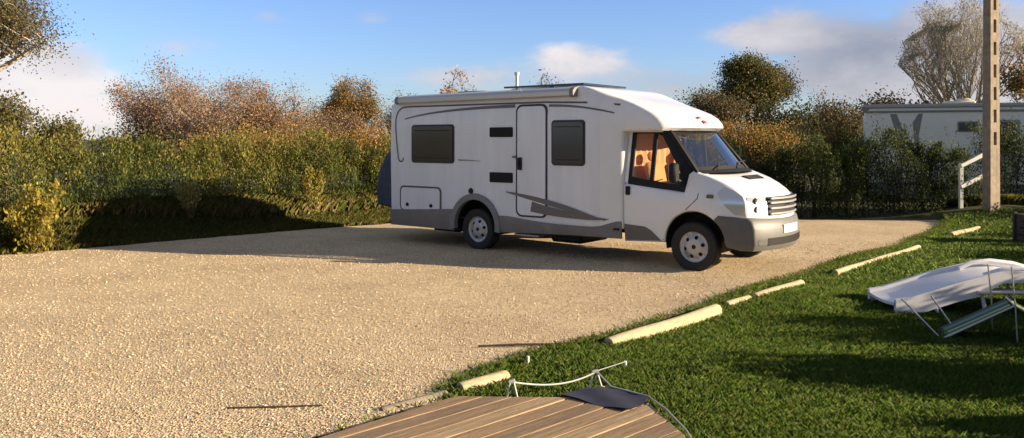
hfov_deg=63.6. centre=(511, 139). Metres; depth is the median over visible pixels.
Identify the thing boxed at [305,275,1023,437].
lawn grass
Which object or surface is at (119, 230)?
bank grass
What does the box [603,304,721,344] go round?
timber edging
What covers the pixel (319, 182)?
shrub
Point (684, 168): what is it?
cab window
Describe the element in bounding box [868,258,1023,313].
sun lounger
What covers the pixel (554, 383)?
rope
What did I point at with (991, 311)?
folding lounger
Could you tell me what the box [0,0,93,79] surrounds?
tree
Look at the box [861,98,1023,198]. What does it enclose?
static caravan
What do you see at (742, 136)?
bush
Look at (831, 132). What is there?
bush
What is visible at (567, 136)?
window
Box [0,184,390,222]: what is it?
rough grass
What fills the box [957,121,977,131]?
window
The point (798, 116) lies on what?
tree
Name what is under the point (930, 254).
lawn grass
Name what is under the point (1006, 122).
hedge
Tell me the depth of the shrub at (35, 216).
13.31 m
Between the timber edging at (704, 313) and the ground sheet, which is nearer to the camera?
the ground sheet
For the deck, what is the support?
on the ground at (918, 214)
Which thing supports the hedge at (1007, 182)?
on the ground at (918, 214)
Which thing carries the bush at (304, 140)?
on the ground at (918, 214)
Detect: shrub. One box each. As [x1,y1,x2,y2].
[1,178,71,254]
[170,179,203,218]
[299,164,326,213]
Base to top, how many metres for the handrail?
1.750 m
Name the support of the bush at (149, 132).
on the ground at (918, 214)
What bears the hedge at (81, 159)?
on the ground at (918, 214)
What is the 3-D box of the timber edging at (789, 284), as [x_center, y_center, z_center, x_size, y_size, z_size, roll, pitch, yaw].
[3.235,1.819,10.000,0.108,0.099,1.238,0,0,43]
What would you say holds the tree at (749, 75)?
on the ground at (918, 214)
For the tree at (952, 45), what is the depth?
43.56 m
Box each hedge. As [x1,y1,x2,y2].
[0,118,390,221]
[685,112,981,218]
[956,107,1023,195]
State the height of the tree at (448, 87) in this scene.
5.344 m
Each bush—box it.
[92,115,180,188]
[164,115,240,191]
[224,114,308,189]
[284,120,354,186]
[336,110,390,180]
[687,110,772,166]
[735,117,815,181]
[785,109,860,194]
[822,127,871,196]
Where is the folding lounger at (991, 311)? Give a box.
[901,264,1023,342]
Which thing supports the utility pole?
on the ground at (918, 214)
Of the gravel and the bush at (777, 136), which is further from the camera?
the bush at (777, 136)
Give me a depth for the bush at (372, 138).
23.80 m
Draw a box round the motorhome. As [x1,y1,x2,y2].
[377,72,799,270]
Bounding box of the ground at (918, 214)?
[0,140,1023,437]
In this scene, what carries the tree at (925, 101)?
on the ground at (918, 214)
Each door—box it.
[516,104,547,217]
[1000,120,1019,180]
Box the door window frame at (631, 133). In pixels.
[624,131,662,183]
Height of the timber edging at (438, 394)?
0.066 m
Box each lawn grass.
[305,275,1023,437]
[776,208,1023,284]
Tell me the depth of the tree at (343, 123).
28.63 m
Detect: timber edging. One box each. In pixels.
[379,390,448,410]
[456,370,510,391]
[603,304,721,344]
[723,295,752,305]
[752,280,804,295]
[832,245,920,275]
[948,226,980,235]
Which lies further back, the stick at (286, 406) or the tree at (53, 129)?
the tree at (53, 129)
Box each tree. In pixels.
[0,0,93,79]
[0,83,55,190]
[19,108,102,192]
[97,46,288,181]
[219,71,342,184]
[289,95,369,180]
[316,73,387,180]
[366,90,417,142]
[435,64,476,93]
[529,69,563,84]
[674,83,766,165]
[706,47,807,167]
[735,94,831,171]
[792,85,865,168]
[851,83,919,125]
[894,0,1023,103]
[910,96,937,103]
[999,33,1023,101]
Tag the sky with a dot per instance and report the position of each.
(847, 47)
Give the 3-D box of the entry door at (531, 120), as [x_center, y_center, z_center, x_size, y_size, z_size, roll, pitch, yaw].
[0.295,0.340,13.036,0.620,1.790,0.102,0,0,38]
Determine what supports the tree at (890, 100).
on the ground at (918, 214)
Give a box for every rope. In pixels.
[515,373,593,385]
[598,372,691,437]
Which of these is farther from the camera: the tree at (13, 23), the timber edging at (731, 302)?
the tree at (13, 23)
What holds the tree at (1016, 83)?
on the ground at (918, 214)
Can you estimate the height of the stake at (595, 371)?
0.202 m
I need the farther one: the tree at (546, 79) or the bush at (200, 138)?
the tree at (546, 79)
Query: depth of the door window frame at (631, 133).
12.28 m
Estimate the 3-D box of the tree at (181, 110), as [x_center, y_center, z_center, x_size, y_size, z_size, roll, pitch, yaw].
[-10.188,-0.563,27.009,5.691,4.900,5.598,0,0,0]
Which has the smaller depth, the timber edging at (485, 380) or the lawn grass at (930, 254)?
the timber edging at (485, 380)
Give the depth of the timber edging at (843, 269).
12.17 m
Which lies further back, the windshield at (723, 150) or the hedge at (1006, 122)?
the hedge at (1006, 122)
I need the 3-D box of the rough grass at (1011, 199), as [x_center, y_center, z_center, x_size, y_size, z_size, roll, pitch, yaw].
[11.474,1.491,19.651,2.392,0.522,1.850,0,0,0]
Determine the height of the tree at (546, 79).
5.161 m
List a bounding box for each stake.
[506,379,517,396]
[589,369,601,386]
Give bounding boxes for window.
[411,124,453,163]
[551,120,584,165]
[628,131,692,191]
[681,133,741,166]
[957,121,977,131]
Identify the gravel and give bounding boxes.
[0,220,940,437]
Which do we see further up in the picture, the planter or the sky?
the sky
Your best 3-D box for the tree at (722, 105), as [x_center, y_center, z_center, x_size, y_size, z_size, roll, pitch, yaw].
[9.698,-0.475,40.190,4.652,4.701,5.015,0,0,-20]
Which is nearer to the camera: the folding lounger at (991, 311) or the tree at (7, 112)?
the folding lounger at (991, 311)
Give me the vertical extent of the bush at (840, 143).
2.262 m
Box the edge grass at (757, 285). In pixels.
[300,218,956,437]
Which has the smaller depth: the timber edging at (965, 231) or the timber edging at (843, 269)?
the timber edging at (843, 269)
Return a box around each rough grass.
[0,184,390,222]
[939,193,1023,207]
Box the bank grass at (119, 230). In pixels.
[0,206,390,254]
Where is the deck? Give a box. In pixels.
[320,386,684,437]
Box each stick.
[227,405,321,408]
[478,342,601,346]
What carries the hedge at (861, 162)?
on the ground at (918, 214)
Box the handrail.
[958,153,981,207]
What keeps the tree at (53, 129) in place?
on the ground at (918, 214)
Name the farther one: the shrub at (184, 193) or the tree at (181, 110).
the tree at (181, 110)
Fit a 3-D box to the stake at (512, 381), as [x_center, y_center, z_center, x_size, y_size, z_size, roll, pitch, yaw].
[0.012,1.756,5.715,0.128,0.192,0.057,0,0,26]
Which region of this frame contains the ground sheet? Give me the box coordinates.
[561,386,648,409]
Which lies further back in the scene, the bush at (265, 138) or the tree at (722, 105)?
the tree at (722, 105)
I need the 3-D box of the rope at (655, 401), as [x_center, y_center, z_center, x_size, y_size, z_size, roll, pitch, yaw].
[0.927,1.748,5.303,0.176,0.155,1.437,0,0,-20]
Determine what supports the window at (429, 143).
in the motorhome
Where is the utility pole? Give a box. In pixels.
[982,0,999,211]
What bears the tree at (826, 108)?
on the ground at (918, 214)
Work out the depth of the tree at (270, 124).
26.76 m
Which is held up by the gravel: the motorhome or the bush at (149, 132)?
the motorhome
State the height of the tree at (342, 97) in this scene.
4.450 m
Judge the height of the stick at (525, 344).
0.021 m
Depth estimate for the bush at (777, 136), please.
25.42 m
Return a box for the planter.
[1012,212,1023,240]
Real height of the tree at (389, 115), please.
3.939 m
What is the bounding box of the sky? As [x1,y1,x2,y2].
[0,0,1023,139]
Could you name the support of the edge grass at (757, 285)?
on the ground at (918, 214)

